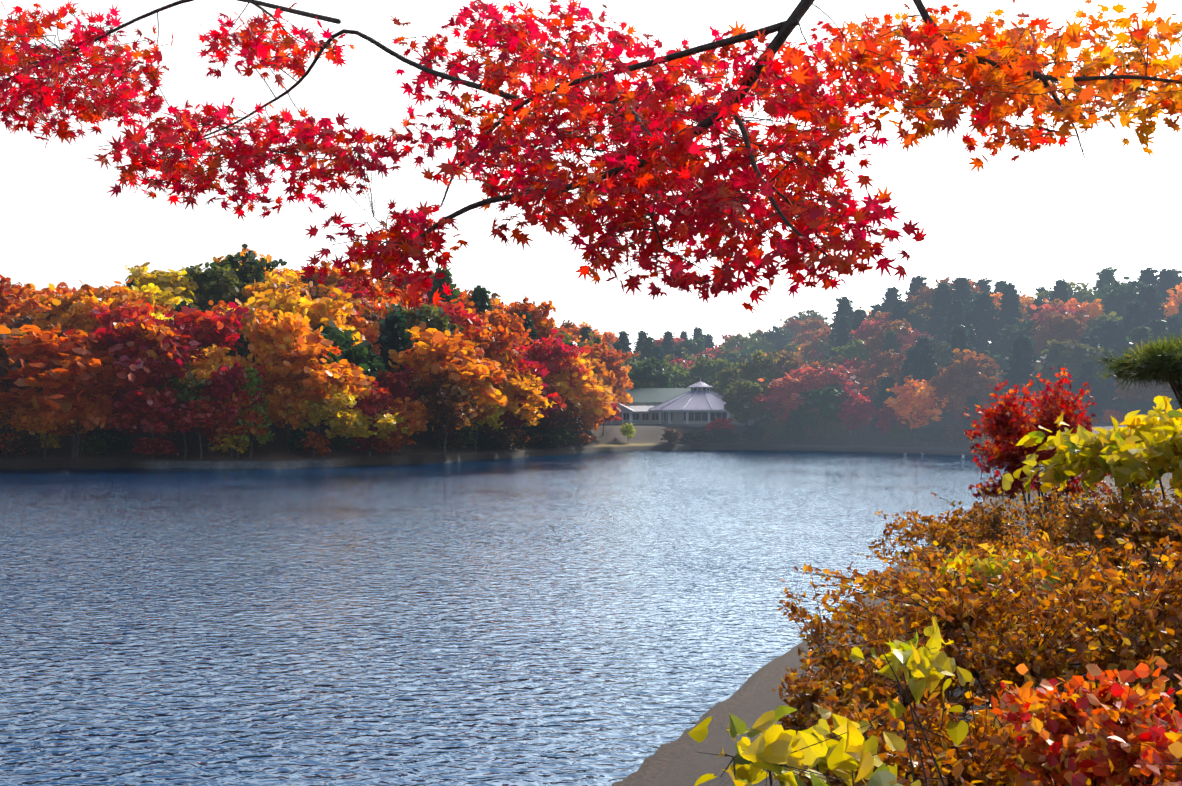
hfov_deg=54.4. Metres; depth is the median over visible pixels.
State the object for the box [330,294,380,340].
orange tree
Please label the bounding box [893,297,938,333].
green tree
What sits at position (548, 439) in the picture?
bank bush
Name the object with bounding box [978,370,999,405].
olive tree
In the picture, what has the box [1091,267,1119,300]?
green tree
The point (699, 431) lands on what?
bank bush
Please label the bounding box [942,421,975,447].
understory
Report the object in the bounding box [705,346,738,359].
olive tree
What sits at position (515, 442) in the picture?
bank bush
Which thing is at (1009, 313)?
dark green tree
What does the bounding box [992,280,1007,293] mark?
dark green tree
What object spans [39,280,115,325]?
orange tree
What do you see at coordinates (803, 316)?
olive tree
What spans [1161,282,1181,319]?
orange tree
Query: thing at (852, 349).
olive tree
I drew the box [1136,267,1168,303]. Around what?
dark green tree
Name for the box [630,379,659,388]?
olive tree
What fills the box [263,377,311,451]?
orange tree
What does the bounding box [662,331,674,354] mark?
dark green tree
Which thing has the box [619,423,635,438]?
yellow-green lawn tree
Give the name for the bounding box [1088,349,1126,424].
dark green tree
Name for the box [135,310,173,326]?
yellow tree
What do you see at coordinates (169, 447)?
understory
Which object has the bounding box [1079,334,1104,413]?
dark green tree
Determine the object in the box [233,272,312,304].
orange tree
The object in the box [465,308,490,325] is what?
orange tree
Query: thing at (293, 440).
understory
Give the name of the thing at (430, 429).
bank bush
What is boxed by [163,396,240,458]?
red tree
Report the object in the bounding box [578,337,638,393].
orange tree
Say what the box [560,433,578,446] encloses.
bank bush
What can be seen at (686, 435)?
bank bush
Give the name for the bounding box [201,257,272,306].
yellow tree
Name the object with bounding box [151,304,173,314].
orange tree
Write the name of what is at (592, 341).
tree
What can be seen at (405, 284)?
red tree
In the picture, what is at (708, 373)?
olive tree
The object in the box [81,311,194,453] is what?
red tree
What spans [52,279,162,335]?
orange tree
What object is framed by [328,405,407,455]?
yellow tree
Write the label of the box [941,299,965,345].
dark green tree
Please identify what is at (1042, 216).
sky
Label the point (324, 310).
orange tree
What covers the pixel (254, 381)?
yellow-green tree
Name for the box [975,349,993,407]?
dark green tree
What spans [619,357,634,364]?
olive tree
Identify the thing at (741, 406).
olive tree
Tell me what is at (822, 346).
olive tree
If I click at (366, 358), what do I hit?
green tree
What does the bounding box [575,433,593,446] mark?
understory
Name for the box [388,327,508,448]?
orange tree
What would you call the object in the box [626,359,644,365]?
olive tree
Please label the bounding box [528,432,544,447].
bank bush
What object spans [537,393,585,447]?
tree
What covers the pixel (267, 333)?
orange tree
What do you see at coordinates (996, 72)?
maple canopy
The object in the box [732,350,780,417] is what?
olive tree
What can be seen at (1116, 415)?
understory
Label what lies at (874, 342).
tree
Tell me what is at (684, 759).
terrain ground
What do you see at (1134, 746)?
red shrub
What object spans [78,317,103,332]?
orange tree
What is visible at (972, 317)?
dark green tree
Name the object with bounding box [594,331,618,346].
orange tree
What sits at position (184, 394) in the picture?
olive tree
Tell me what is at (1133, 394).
tree
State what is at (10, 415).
orange tree
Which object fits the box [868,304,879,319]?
dark green tree
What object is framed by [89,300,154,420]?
red tree
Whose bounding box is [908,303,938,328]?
orange tree
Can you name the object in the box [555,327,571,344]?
olive tree
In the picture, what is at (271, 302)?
orange tree
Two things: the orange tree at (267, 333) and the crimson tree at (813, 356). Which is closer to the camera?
the orange tree at (267, 333)
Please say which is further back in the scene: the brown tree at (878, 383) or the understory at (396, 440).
the brown tree at (878, 383)
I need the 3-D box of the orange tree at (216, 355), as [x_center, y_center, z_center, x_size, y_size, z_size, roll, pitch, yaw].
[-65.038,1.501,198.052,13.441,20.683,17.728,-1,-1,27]
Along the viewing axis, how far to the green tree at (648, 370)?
353.82 m
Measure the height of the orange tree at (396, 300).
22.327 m
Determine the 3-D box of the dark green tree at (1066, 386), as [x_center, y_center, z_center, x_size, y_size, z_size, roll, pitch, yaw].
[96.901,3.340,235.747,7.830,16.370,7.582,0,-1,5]
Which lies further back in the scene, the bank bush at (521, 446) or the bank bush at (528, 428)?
the bank bush at (528, 428)
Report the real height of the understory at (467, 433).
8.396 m
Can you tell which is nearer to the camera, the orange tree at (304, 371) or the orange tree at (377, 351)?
the orange tree at (304, 371)
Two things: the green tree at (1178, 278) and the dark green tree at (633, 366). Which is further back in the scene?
the dark green tree at (633, 366)
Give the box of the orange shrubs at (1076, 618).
[772,478,1181,785]
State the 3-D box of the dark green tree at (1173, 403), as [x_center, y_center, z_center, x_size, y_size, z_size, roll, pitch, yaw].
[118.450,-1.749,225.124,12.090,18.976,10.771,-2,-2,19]
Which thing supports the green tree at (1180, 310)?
on the terrain ground
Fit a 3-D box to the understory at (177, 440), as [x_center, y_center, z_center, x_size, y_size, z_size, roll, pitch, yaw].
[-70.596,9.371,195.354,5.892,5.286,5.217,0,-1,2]
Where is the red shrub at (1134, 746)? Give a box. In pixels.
[988,649,1181,785]
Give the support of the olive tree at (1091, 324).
on the terrain ground
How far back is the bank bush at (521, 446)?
240.26 m
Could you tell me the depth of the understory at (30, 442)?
187.61 m
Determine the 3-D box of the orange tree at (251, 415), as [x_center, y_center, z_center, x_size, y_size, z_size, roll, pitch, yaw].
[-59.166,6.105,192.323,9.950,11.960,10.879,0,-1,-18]
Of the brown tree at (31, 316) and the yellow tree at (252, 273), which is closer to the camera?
the brown tree at (31, 316)
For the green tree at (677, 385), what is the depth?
368.56 m
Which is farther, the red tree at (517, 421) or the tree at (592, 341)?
the tree at (592, 341)
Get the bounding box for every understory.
[0,431,43,458]
[0,433,27,458]
[34,430,62,453]
[77,436,111,457]
[80,428,134,455]
[129,437,166,454]
[143,440,181,457]
[160,433,193,454]
[208,433,252,454]
[285,429,316,455]
[295,431,331,455]
[325,426,367,452]
[346,429,389,454]
[371,427,415,455]
[430,420,474,450]
[498,425,529,445]
[535,428,553,434]
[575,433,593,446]
[704,417,734,440]
[887,425,912,445]
[906,427,919,440]
[918,425,948,445]
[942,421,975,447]
[981,433,996,442]
[1073,412,1095,426]
[1101,409,1124,422]
[1108,402,1139,416]
[1139,401,1164,414]
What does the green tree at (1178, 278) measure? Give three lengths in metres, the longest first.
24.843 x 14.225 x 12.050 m
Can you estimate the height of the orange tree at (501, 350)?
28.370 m
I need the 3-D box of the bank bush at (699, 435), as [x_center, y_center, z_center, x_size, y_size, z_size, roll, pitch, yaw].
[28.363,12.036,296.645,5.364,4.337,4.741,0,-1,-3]
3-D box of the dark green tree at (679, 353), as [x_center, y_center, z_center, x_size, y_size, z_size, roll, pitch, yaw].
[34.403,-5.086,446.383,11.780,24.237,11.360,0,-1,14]
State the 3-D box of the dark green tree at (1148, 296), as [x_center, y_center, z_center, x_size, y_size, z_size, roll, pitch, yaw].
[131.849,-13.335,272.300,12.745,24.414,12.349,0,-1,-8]
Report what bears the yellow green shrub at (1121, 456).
on the terrain ground
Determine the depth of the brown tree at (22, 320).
227.25 m
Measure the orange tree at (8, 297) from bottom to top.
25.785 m
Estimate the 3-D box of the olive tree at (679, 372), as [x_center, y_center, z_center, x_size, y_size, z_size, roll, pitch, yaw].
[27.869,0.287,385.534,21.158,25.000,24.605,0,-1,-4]
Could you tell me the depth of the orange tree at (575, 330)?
477.84 m
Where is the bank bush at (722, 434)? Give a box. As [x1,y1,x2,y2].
[710,428,733,441]
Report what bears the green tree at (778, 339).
on the terrain ground
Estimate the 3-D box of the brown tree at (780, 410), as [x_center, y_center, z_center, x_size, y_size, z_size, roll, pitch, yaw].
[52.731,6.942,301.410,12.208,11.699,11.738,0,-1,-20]
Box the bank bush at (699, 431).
[695,429,707,441]
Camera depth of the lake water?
50.23 m
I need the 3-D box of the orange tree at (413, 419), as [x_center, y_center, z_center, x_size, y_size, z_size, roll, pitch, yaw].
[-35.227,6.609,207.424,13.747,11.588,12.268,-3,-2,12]
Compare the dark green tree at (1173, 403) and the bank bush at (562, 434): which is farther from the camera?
the bank bush at (562, 434)
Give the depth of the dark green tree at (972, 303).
319.73 m
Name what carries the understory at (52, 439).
on the terrain ground
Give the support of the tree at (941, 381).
on the terrain ground
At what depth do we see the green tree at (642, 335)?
499.75 m
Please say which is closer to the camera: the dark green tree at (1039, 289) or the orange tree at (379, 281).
the orange tree at (379, 281)
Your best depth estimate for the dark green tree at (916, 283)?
359.48 m
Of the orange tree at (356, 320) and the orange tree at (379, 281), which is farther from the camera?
the orange tree at (379, 281)
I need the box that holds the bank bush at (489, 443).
[472,435,496,450]
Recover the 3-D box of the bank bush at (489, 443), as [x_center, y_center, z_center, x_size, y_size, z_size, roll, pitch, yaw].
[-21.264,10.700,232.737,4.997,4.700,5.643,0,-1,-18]
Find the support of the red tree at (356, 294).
on the terrain ground
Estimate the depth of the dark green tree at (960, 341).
277.94 m
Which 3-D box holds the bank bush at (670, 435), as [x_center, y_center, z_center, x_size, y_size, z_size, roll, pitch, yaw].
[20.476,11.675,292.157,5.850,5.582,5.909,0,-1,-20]
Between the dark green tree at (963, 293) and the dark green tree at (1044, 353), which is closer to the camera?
the dark green tree at (1044, 353)
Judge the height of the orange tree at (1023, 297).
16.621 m
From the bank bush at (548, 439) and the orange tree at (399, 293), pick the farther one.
the orange tree at (399, 293)
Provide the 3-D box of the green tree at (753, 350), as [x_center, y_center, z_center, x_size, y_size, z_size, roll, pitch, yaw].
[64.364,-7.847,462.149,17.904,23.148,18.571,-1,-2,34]
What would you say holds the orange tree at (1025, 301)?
on the terrain ground
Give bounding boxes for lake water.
[0,450,1022,785]
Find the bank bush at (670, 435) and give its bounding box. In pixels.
[660,428,680,444]
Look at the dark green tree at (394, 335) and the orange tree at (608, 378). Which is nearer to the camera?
the dark green tree at (394, 335)
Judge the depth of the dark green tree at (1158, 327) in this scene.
243.57 m
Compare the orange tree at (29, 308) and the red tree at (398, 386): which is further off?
the orange tree at (29, 308)
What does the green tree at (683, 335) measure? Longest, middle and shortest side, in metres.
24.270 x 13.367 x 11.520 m
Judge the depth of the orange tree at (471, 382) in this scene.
218.33 m
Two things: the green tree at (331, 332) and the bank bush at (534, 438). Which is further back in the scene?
the bank bush at (534, 438)
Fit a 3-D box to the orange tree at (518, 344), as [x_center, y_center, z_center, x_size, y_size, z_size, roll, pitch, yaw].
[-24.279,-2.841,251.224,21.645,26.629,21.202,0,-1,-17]
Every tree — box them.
[0,274,30,321]
[0,293,60,324]
[0,325,148,457]
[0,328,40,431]
[0,334,42,433]
[0,386,17,428]
[0,387,95,457]
[2,306,53,329]
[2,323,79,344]
[7,309,57,328]
[18,282,85,303]
[32,312,76,330]
[34,385,116,458]
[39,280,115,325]
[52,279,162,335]
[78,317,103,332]
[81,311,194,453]
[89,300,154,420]
[105,387,186,458]
[106,322,222,433]
[107,283,200,313]
[110,319,199,438]
[125,262,206,311]
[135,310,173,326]
[146,365,218,457]
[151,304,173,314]
[153,302,253,439]
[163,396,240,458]
[166,343,257,451]
[169,301,200,320]
[182,263,252,312]
[185,359,267,457]
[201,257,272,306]
[204,243,286,283]
[204,300,238,312]
[211,393,268,457]
[212,303,249,313]
[213,245,304,284]
[220,279,320,365]
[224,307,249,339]
[225,331,260,364]
[232,367,274,457]
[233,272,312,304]
[242,288,365,430]
[244,304,333,440]
[260,327,375,454]
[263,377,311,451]
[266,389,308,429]
[269,321,357,436]
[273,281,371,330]
[284,383,362,457]
[285,265,317,283]
[300,274,317,286]
[304,258,370,287]
[327,365,374,449]
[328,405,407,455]
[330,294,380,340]
[334,272,378,290]
[337,277,378,317]
[338,328,393,380]
[342,259,373,279]
[344,313,381,351]
[346,381,401,454]
[350,282,389,305]
[355,298,409,317]
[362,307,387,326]
[367,365,417,409]
[372,343,415,354]
[373,312,433,409]
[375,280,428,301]
[376,273,406,285]
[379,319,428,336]
[380,295,407,304]
[381,397,439,454]
[385,302,463,335]
[386,284,421,306]
[387,268,465,307]
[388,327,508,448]
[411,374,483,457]
[417,297,485,326]
[417,336,482,422]
[425,266,460,307]
[447,319,530,422]
[453,287,477,312]
[462,294,479,314]
[464,381,508,451]
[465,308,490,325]
[468,285,494,314]
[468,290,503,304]
[469,320,529,367]
[476,309,531,350]
[488,298,507,310]
[492,366,555,449]
[497,397,532,449]
[500,295,559,353]
[511,340,566,425]
[517,329,590,395]
[518,312,547,354]
[528,351,569,396]
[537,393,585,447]
[541,352,595,405]
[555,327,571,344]
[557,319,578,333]
[558,326,575,343]
[566,365,620,445]
[566,402,606,445]
[567,321,604,342]
[567,333,585,342]
[576,333,627,374]
[578,326,593,341]
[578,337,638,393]
[584,358,623,402]
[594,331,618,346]
[595,402,622,434]
[612,377,633,405]
[613,343,623,352]
[615,331,631,352]
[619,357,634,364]
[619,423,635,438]
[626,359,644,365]
[628,351,641,361]
[628,356,673,387]
[629,363,635,371]
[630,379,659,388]
[632,330,647,356]
[635,336,656,361]
[650,346,665,364]
[654,337,683,347]
[659,357,692,383]
[661,356,692,371]
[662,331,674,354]
[665,347,696,362]
[671,349,685,362]
[671,382,691,387]
[674,338,705,362]
[678,330,688,339]
[680,376,718,392]
[690,327,705,347]
[691,354,735,385]
[693,345,723,362]
[694,352,714,360]
[696,353,711,362]
[699,365,735,378]
[703,334,715,348]
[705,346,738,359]
[712,362,742,394]
[720,377,776,442]
[721,333,741,345]
[722,333,743,350]
[725,353,739,362]
[726,357,736,366]
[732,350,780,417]
[735,332,765,352]
[736,344,759,362]
[747,339,775,354]
[748,329,767,339]
[750,364,840,439]
[750,387,776,422]
[755,324,797,350]
[759,350,808,387]
[772,348,806,360]
[776,402,802,422]
[779,307,829,332]
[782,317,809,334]
[782,345,802,356]
[784,342,811,359]
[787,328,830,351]
[790,380,862,444]
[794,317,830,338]
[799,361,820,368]
[799,367,870,439]
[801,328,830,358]
[806,340,831,359]
[807,350,827,362]
[808,355,834,364]
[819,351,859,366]
[822,296,854,355]
[826,363,847,434]
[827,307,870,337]
[827,315,851,357]
[831,336,875,365]
[833,341,849,355]
[833,386,877,444]
[834,365,866,431]
[838,357,861,373]
[846,309,868,344]
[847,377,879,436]
[849,315,891,349]
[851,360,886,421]
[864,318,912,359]
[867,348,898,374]
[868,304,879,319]
[869,373,900,409]
[869,376,897,441]
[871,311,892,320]
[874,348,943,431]
[874,396,911,445]
[878,286,901,314]
[880,330,902,354]
[883,375,949,447]
[886,300,915,330]
[892,345,939,439]
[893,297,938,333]
[893,328,934,354]
[900,335,956,425]
[904,275,928,332]
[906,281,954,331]
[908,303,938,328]
[916,332,941,345]
[921,282,954,342]
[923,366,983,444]
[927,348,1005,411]
[931,341,951,365]
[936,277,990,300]
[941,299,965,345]
[943,324,981,407]
[950,277,976,306]
[956,395,982,445]
[961,323,982,350]
[962,310,986,349]
[964,301,988,338]
[970,291,1002,356]
[974,278,992,294]
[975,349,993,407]
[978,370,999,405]
[978,393,998,439]
[984,317,1034,362]
[985,292,1003,337]
[985,350,1020,372]
[985,387,1014,441]
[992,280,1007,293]
[992,282,1027,354]
[994,296,1034,318]
[995,334,1039,426]
[1017,294,1032,299]
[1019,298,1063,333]
[1024,319,1042,363]
[1026,299,1045,319]
[1026,362,1050,425]
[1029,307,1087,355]
[1030,304,1089,349]
[1031,339,1120,400]
[1035,278,1096,303]
[1035,287,1048,300]
[1038,346,1048,362]
[1045,344,1065,362]
[1049,279,1072,303]
[1053,370,1076,427]
[1061,298,1110,324]
[1071,360,1106,419]
[1074,311,1125,342]
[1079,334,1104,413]
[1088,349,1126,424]
[1090,276,1162,318]
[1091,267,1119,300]
[1095,277,1145,301]
[1096,319,1128,358]
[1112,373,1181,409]
[1118,326,1177,414]
[1119,300,1149,350]
[1132,285,1166,319]
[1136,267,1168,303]
[1137,319,1172,403]
[1156,268,1179,302]
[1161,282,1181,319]
[1164,314,1181,342]
[1164,401,1178,410]
[1167,268,1181,284]
[1177,304,1181,329]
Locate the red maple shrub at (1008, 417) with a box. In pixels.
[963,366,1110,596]
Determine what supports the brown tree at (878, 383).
on the terrain ground
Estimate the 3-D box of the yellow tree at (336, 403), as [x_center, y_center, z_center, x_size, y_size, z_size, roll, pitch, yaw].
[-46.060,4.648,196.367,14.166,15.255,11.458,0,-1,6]
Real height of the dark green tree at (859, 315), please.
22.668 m
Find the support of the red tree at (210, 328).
on the terrain ground
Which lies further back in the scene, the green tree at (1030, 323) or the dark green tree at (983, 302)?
the dark green tree at (983, 302)
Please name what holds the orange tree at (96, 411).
on the terrain ground
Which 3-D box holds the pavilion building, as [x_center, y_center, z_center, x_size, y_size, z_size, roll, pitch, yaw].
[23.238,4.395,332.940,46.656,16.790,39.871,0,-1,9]
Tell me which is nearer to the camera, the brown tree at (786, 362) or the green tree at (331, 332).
the green tree at (331, 332)
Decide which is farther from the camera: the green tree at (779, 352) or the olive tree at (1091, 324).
the green tree at (779, 352)
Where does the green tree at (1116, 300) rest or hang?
on the terrain ground
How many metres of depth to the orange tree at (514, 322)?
290.13 m
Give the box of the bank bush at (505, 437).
[490,428,517,450]
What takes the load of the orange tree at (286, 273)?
on the terrain ground
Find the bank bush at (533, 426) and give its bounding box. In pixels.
[530,419,551,429]
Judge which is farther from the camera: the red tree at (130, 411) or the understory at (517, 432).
the understory at (517, 432)
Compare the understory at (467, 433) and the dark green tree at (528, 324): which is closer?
the understory at (467, 433)
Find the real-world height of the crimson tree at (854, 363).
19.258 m
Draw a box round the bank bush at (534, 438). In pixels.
[524,433,546,447]
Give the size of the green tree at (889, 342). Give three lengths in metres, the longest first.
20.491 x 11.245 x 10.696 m
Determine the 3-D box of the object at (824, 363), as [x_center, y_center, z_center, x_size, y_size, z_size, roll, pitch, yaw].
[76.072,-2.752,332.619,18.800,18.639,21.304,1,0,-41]
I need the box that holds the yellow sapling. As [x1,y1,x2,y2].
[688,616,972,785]
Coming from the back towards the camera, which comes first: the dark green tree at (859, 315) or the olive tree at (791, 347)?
the olive tree at (791, 347)
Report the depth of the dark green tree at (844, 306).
376.71 m
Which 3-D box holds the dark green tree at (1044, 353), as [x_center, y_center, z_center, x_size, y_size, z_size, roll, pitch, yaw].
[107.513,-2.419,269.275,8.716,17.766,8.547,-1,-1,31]
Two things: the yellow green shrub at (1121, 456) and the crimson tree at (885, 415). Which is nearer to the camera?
the yellow green shrub at (1121, 456)
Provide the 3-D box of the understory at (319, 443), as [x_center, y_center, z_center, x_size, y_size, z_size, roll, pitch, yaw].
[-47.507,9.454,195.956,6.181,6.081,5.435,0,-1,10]
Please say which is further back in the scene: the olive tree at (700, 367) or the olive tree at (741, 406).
the olive tree at (700, 367)
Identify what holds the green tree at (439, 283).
on the terrain ground
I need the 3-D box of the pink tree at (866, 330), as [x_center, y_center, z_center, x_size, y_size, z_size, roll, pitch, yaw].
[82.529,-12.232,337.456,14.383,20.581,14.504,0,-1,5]
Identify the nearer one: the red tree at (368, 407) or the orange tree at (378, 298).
the red tree at (368, 407)
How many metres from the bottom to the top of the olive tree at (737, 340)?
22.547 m
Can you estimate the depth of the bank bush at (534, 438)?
250.79 m
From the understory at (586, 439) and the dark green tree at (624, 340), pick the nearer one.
the understory at (586, 439)
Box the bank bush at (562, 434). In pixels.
[545,426,576,447]
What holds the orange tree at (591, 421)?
on the terrain ground
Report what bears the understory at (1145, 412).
on the terrain ground
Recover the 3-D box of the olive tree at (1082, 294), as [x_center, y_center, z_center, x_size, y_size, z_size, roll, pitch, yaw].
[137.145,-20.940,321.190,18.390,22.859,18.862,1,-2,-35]
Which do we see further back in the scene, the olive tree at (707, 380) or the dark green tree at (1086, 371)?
the olive tree at (707, 380)
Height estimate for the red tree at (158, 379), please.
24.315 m
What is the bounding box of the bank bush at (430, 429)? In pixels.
[424,418,446,437]
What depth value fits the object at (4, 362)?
193.94 m
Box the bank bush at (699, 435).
[692,432,708,443]
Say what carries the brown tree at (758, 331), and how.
on the terrain ground
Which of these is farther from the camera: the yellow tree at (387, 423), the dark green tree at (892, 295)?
the dark green tree at (892, 295)
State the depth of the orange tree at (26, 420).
187.12 m
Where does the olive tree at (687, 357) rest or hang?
on the terrain ground
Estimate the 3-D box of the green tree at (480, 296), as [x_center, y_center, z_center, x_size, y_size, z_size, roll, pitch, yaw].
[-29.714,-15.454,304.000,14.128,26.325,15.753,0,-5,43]
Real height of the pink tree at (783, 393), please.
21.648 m
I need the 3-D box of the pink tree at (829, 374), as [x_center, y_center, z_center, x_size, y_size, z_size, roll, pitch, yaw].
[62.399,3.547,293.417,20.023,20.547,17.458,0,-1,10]
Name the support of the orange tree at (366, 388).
on the terrain ground
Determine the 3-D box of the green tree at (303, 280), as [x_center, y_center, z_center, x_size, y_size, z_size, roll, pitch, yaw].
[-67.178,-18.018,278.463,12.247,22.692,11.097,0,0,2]
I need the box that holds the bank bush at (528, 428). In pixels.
[516,424,536,441]
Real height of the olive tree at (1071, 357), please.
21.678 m
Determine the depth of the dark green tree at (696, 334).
542.53 m
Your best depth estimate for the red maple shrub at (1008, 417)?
10.76 m
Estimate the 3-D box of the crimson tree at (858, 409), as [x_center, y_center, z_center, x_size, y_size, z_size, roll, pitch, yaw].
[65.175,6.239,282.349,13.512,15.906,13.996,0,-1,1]
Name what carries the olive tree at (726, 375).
on the terrain ground
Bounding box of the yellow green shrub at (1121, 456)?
[934,396,1181,678]
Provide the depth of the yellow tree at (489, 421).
228.89 m
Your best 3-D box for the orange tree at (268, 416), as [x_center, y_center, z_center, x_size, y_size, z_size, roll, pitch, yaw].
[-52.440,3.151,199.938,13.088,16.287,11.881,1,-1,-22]
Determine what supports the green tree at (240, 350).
on the terrain ground
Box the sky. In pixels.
[0,0,1181,353]
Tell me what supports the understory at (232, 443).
on the terrain ground
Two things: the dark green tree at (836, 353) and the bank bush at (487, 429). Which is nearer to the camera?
the bank bush at (487, 429)
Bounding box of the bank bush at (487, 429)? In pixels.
[478,423,496,433]
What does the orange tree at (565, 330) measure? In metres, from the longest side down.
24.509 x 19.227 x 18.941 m
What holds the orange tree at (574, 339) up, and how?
on the terrain ground
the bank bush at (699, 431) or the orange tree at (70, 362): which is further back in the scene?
the bank bush at (699, 431)
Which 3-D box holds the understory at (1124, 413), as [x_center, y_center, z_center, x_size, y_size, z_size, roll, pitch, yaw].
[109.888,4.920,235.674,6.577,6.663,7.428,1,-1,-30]
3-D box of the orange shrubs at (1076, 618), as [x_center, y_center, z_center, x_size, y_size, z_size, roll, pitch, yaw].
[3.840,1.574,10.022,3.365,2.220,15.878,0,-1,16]
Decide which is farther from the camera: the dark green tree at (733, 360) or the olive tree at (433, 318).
the dark green tree at (733, 360)
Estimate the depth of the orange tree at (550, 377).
260.85 m
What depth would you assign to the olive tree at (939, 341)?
323.12 m
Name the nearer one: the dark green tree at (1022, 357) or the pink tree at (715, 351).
the dark green tree at (1022, 357)
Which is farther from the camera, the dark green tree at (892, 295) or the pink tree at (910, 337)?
the dark green tree at (892, 295)
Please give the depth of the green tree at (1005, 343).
286.86 m
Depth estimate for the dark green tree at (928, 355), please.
279.69 m
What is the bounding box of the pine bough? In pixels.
[1088,328,1181,409]
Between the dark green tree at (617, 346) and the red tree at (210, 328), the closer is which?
the red tree at (210, 328)
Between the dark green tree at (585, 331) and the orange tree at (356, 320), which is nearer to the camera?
the orange tree at (356, 320)
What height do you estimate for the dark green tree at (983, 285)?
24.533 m
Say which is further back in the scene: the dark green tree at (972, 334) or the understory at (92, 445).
the dark green tree at (972, 334)
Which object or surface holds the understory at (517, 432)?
on the terrain ground
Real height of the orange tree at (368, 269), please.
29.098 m
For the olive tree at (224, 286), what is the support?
on the terrain ground
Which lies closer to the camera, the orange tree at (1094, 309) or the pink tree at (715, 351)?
the orange tree at (1094, 309)
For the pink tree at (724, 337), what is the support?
on the terrain ground
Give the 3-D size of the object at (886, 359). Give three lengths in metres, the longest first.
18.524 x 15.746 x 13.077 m
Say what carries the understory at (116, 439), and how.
on the terrain ground
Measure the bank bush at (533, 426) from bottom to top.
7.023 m
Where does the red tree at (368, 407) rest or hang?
on the terrain ground
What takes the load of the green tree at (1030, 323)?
on the terrain ground
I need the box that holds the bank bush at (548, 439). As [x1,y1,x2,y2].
[536,433,557,448]
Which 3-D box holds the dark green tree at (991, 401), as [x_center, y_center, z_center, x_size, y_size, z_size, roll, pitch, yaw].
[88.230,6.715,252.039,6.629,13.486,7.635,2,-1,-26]
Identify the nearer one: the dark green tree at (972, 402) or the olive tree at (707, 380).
the dark green tree at (972, 402)
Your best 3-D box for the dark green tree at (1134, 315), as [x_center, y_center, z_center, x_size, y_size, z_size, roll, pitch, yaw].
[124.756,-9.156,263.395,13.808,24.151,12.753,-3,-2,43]
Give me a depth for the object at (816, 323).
445.89 m
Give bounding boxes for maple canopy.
[0,0,1181,313]
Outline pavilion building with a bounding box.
[599,378,744,426]
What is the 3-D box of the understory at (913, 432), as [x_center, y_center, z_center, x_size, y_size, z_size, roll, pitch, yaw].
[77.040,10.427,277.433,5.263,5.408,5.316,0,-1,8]
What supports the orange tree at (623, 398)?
on the terrain ground
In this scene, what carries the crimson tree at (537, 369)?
on the terrain ground
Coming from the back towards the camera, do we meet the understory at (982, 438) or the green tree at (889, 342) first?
the green tree at (889, 342)
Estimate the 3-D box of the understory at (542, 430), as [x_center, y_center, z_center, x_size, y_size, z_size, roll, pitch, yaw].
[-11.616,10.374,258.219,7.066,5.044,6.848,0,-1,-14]
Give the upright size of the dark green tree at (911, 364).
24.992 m
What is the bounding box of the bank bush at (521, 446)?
[510,441,525,449]
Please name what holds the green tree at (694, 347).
on the terrain ground
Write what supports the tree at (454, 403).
on the terrain ground
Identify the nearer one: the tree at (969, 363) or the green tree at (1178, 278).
the tree at (969, 363)
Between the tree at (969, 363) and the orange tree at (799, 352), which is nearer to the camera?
the tree at (969, 363)
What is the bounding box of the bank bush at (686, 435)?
[680,431,694,442]
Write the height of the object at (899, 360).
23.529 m
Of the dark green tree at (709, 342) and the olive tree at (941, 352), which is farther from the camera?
the dark green tree at (709, 342)
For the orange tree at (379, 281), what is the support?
on the terrain ground
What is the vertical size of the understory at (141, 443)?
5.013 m
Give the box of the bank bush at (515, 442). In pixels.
[501,437,522,446]
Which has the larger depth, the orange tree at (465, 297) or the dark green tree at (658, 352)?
the dark green tree at (658, 352)
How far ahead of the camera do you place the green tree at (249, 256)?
260.09 m
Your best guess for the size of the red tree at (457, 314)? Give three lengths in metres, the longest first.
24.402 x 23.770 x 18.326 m
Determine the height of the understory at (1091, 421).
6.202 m
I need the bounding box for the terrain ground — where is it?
[0,401,1181,785]

